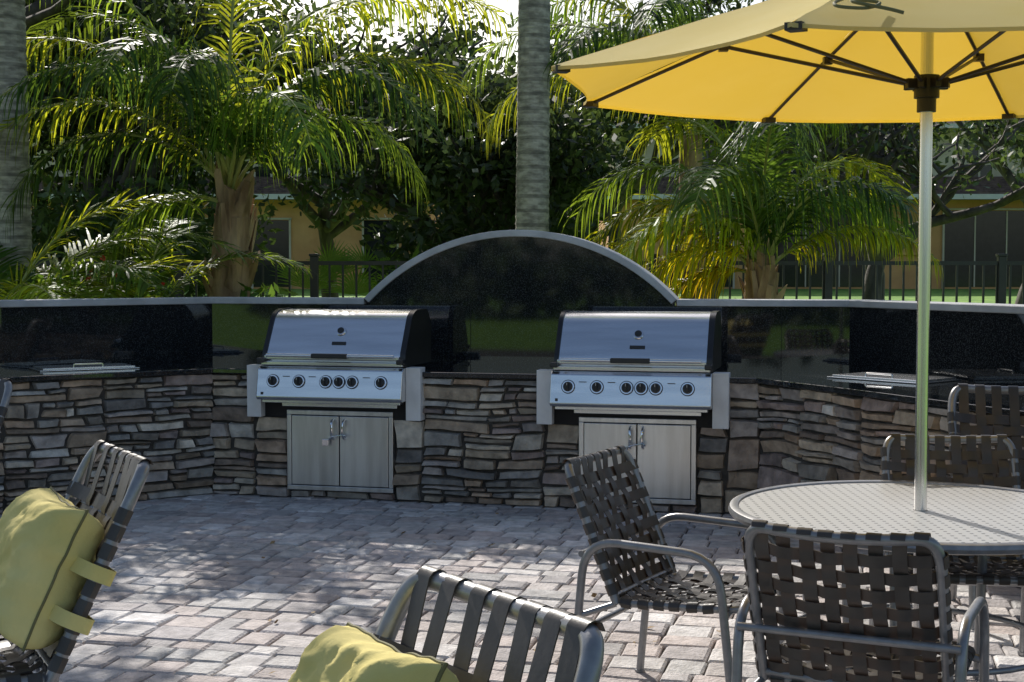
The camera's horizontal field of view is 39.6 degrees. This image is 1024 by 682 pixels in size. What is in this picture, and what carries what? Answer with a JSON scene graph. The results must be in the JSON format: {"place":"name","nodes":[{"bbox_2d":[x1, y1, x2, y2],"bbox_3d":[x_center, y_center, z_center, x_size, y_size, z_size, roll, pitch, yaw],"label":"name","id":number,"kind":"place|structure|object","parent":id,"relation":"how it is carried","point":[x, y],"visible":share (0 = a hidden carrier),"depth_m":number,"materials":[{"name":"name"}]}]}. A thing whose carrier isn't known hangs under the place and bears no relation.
{"place":"outdoors","nodes":[
{"label":"outdoors","id":0,"kind":"place"},
{"bbox_2d":[0,493,1023,681],"bbox_3d":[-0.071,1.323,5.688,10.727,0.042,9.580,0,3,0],"label":"paver patio","id":1,"kind":"structure","parent":0,"point":[184,599],"depth_m":7.18,"materials":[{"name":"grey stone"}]},
{"bbox_2d":[0,378,12,430],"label":"strap patio chair","id":2,"kind":"object","parent":1,"relation":"on","point":[6,386],"visible":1,"depth_m":7.25,"materials":[{"name":"plastic"}]},
{"bbox_2d":[0,440,152,681],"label":"strap patio chair","id":3,"kind":"object","parent":1,"relation":"on","point":[48,664],"visible":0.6,"depth_m":4.25,"materials":[{"name":"plastic"}]},
{"bbox_2d":[0,487,116,651],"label":"yellow cushion","id":4,"kind":"object","parent":3,"relation":"on","point":[51,539],"visible":0.98,"depth_m":4.13,"materials":[{"name":"fabric"}]},
{"bbox_2d":[146,513,732,673],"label":"fallen leaves","id":5,"kind":"object","parent":1,"relation":"on","point":[592,595],"visible":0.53,"depth_m":6.90,"materials":[{"name":"brown plant"}]},
{"bbox_2d":[373,565,604,681],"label":"strap patio chair","id":6,"kind":"object","parent":1,"relation":"on","point":[581,658],"visible":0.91,"depth_m":2.50,"materials":[{"name":"plastic"}]},
{"bbox_2d":[288,622,458,681],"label":"yellow cushion","id":7,"kind":"object","parent":6,"relation":"on","point":[349,652],"visible":1,"depth_m":2.42,"materials":[{"name":"fabric"}]},
{"bbox_2d":[0,230,1023,587],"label":"stone barbecue counter","id":8,"kind":"object","parent":1,"relation":"on","point":[174,404],"visible":0.7,"depth_m":9.82,"materials":[{"name":"black stone"}]},
{"bbox_2d":[29,363,139,371],"bbox_3d":[-3.000,0.170,9.972,0.680,0.045,0.380,-2,3,-30],"label":"stainless cooler lid","id":9,"kind":"object","parent":8,"relation":"on","point":[80,367],"visible":1,"depth_m":9.88,"materials":[{"name":"metal"}]},
{"bbox_2d":[247,308,430,492],"bbox_3d":[-1.178,0.403,9.995,1.265,1.254,0.721,1,3,14],"label":"built in gas grill","id":10,"kind":"object","parent":8,"relation":"on","point":[341,390],"visible":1,"depth_m":9.79,"materials":[{"name":"silver metal"}]},
{"bbox_2d":[292,415,388,487],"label":"access doors","id":11,"kind":"structure","parent":10,"relation":"in","point":[362,459],"depth_m":9.81,"materials":[{"name":"metal"}]},
{"bbox_2d":[537,310,730,504],"bbox_3d":[0.832,0.428,9.507,1.265,1.254,0.721,1,3,14],"label":"built in gas grill","id":12,"kind":"object","parent":8,"relation":"on","point":[649,391],"visible":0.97,"depth_m":9.29,"materials":[{"name":"silver metal"}]},
{"bbox_2d":[584,422,690,498],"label":"access doors","id":13,"kind":"structure","parent":12,"relation":"in","point":[664,464],"depth_m":9.30,"materials":[{"name":"metal"}]},
{"bbox_2d":[827,372,961,383],"bbox_3d":[2.420,0.219,9.023,0.450,0.045,0.700,-2,4,-40],"label":"stainless cooler lid","id":14,"kind":"object","parent":8,"relation":"on","point":[891,377],"visible":0.88,"depth_m":8.91,"materials":[{"name":"metal"}]},
{"bbox_2d":[562,445,778,681],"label":"strap patio chair","id":15,"kind":"object","parent":1,"relation":"on","point":[633,589],"visible":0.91,"depth_m":5.25,"materials":[{"name":"plastic"}]},
{"bbox_2d":[551,0,1023,655],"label":"patio umbrella","id":16,"kind":"object","parent":1,"relation":"on","point":[923,62],"visible":0.87,"depth_m":5.61,"materials":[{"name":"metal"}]},
{"bbox_2d":[731,519,989,681],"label":"strap patio chair","id":17,"kind":"object","parent":1,"relation":"on","point":[791,642],"visible":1,"depth_m":3.89,"materials":[{"name":"plastic"}]},
{"bbox_2d":[728,480,1023,679],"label":"round patio table","id":18,"kind":"object","parent":1,"relation":"on","point":[982,522],"visible":0.66,"depth_m":5.18,"materials":[{"name":"paint"}]},
{"bbox_2d":[869,433,1023,655],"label":"strap patio chair","id":19,"kind":"object","parent":1,"relation":"on","point":[956,468],"visible":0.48,"depth_m":5.89,"materials":[{"name":"plastic"}]},
{"bbox_2d":[947,383,1023,629],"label":"strap patio chair","id":20,"kind":"object","parent":1,"relation":"on","point":[997,419],"visible":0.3,"depth_m":6.92,"materials":[{"name":"plastic"}]},
{"bbox_2d":[184,289,1018,303],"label":"lawn ground","id":21,"kind":"structure","parent":0,"point":[936,295],"depth_m":39.52,"materials":[{"name":"green plant"}]},
{"bbox_2d":[0,0,32,290],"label":"royal palm","id":22,"kind":"object","parent":21,"relation":"on","point":[13,58],"visible":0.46,"depth_m":12.78,"materials":[{"name":"grey plant"}]},
{"bbox_2d":[25,0,193,31],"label":"oak tree","id":23,"kind":"object","parent":21,"relation":"on","point":[36,12],"visible":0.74,"depth_m":14.72,"materials":[{"name":"green plant"}]},
{"bbox_2d":[27,1,211,195],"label":"oak tree","id":24,"kind":"object","parent":21,"relation":"on","point":[44,184],"visible":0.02,"depth_m":21.92,"materials":[{"name":"green plant"}]},
{"bbox_2d":[0,185,251,299],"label":"young palm","id":25,"kind":"object","parent":21,"relation":"on","point":[39,289],"visible":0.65,"depth_m":12.20,"materials":[{"name":"green plant"}]},
{"bbox_2d":[0,265,291,299],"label":"hibiscus hedge","id":26,"kind":"object","parent":21,"relation":"on","point":[271,292],"visible":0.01,"depth_m":12.54,"materials":[{"name":"green plant"}]},
{"bbox_2d":[86,255,164,284],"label":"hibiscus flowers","id":27,"kind":"object","parent":26,"relation":"attached to","point":[103,256],"visible":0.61,"depth_m":12.02,"materials":[{"name":"plant"}]},
{"bbox_2d":[18,215,312,298],"bbox_3d":[-3.471,-0.324,12.560,3.137,1.714,2.538,2,3,29],"label":"young palm","id":28,"kind":"object","parent":21,"relation":"on","point":[102,291],"visible":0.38,"depth_m":12.75,"materials":[{"name":"green plant"}]},
{"bbox_2d":[25,0,364,232],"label":"oak tree","id":29,"kind":"object","parent":21,"relation":"on","point":[171,20],"visible":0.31,"depth_m":18.69,"materials":[{"name":"green plant"}]},
{"bbox_2d":[30,86,441,288],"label":"townhouse","id":30,"kind":"structure","parent":21,"relation":"on","point":[297,238],"depth_m":44.88,"materials":[{"name":"yellow paint"}]},
{"bbox_2d":[193,148,396,286],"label":"windows and doors","id":31,"kind":"structure","parent":30,"relation":"in","point":[281,246],"depth_m":44.89,"materials":[{"name":"grey glass"}]},
{"bbox_2d":[0,0,518,296],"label":"coconut palm","id":32,"kind":"object","parent":21,"relation":"on","point":[237,120],"visible":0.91,"depth_m":12.73,"materials":[{"name":"green plant"}]},
{"bbox_2d":[117,0,517,296],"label":"oak tree","id":33,"kind":"object","parent":21,"relation":"on","point":[436,44],"visible":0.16,"depth_m":21.47,"materials":[{"name":"green plant"}]},
{"bbox_2d":[31,161,616,296],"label":"understory shrubs","id":34,"kind":"object","parent":21,"relation":"on","point":[423,234],"visible":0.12,"depth_m":17.50,"materials":[{"name":"green plant"}]},
{"bbox_2d":[28,36,654,296],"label":"understory trees","id":35,"kind":"object","parent":21,"relation":"on","point":[199,182],"visible":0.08,"depth_m":20.04,"materials":[{"name":"green plant"}]},
{"bbox_2d":[260,240,647,296],"bbox_3d":[-0.807,-0.756,16.706,4.957,1.040,2.180,1,3,13],"label":"saw palmetto","id":36,"kind":"object","parent":21,"relation":"on","point":[362,288],"visible":0.21,"depth_m":17.13,"materials":[{"name":"green plant"}]},
{"bbox_2d":[246,44,672,249],"bbox_3d":[-1.000,-1.864,18.669,5.795,4.144,4.588,2,3,28],"label":"oak tree","id":37,"kind":"object","parent":21,"relation":"on","point":[467,169],"visible":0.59,"depth_m":17.75,"materials":[{"name":"green plant"}]},
{"bbox_2d":[443,204,597,242],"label":"distant trees","id":38,"kind":"object","parent":21,"relation":"on","point":[594,228],"visible":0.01,"depth_m":65.51,"materials":[{"name":"green plant"}]},
{"bbox_2d":[33,254,1023,305],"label":"metal fence","id":39,"kind":"object","parent":21,"relation":"on","point":[1001,262],"visible":0.24,"depth_m":15.96,"materials":[{"name":"brown metal"}]},
{"bbox_2d":[515,0,550,231],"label":"royal palm","id":40,"kind":"object","parent":21,"relation":"on","point":[533,151],"visible":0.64,"depth_m":13.78,"materials":[{"name":"grey plant"}]},
{"bbox_2d":[401,0,799,250],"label":"oak tree","id":41,"kind":"object","parent":21,"relation":"on","point":[717,122],"visible":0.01,"depth_m":21.55,"materials":[{"name":"green plant"}]},
{"bbox_2d":[426,0,851,298],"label":"coconut palm","id":42,"kind":"object","parent":21,"relation":"on","point":[639,17],"visible":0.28,"depth_m":15.01,"materials":[{"name":"green plant"}]},
{"bbox_2d":[605,0,792,298],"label":"oak tree","id":43,"kind":"object","parent":21,"relation":"on","point":[727,211],"depth_m":30.79,"materials":[{"name":"green plant"}]},
{"bbox_2d":[557,106,942,304],"bbox_3d":[2.188,-0.949,13.087,3.531,2.882,3.680,0,3,0],"label":"yellowing palm","id":44,"kind":"object","parent":21,"relation":"on","point":[756,193],"visible":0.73,"depth_m":12.78,"materials":[{"name":"green plant"}]},
{"bbox_2d":[598,86,1023,288],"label":"townhouse","id":45,"kind":"structure","parent":21,"relation":"on","point":[987,236],"depth_m":44.90,"materials":[{"name":"yellow paint"}]},
{"bbox_2d":[668,145,1023,286],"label":"windows and doors","id":46,"kind":"structure","parent":45,"relation":"in","point":[991,225],"depth_m":44.90,"materials":[{"name":"grey glass"}]},
{"bbox_2d":[898,238,917,254],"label":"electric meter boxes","id":47,"kind":"object","parent":45,"relation":"attached to","point":[914,253],"visible":0.12,"depth_m":44.79,"materials":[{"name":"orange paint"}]},
{"bbox_2d":[668,120,962,299],"bbox_3d":[5.597,-3.087,26.668,4.678,5.482,7.471,-1,3,-19],"label":"oak tree","id":48,"kind":"object","parent":21,"relation":"on","point":[893,179],"visible":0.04,"depth_m":26.68,"materials":[{"name":"green plant"}]},
{"bbox_2d":[753,118,1023,299],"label":"oak tree","id":49,"kind":"object","parent":21,"relation":"on","point":[892,147],"visible":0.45,"depth_m":19.40,"materials":[{"name":"green plant"}]},
{"bbox_2d":[943,88,1023,303],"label":"oak tree","id":50,"kind":"object","parent":21,"relation":"on","point":[990,134],"visible":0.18,"depth_m":30.05,"materials":[{"name":"green plant"}]},
{"bbox_2d":[236,0,985,168],"label":"sky","id":51,"kind":"structure","parent":0,"point":[508,6],"materials":[{"name":"white"}]}
]}

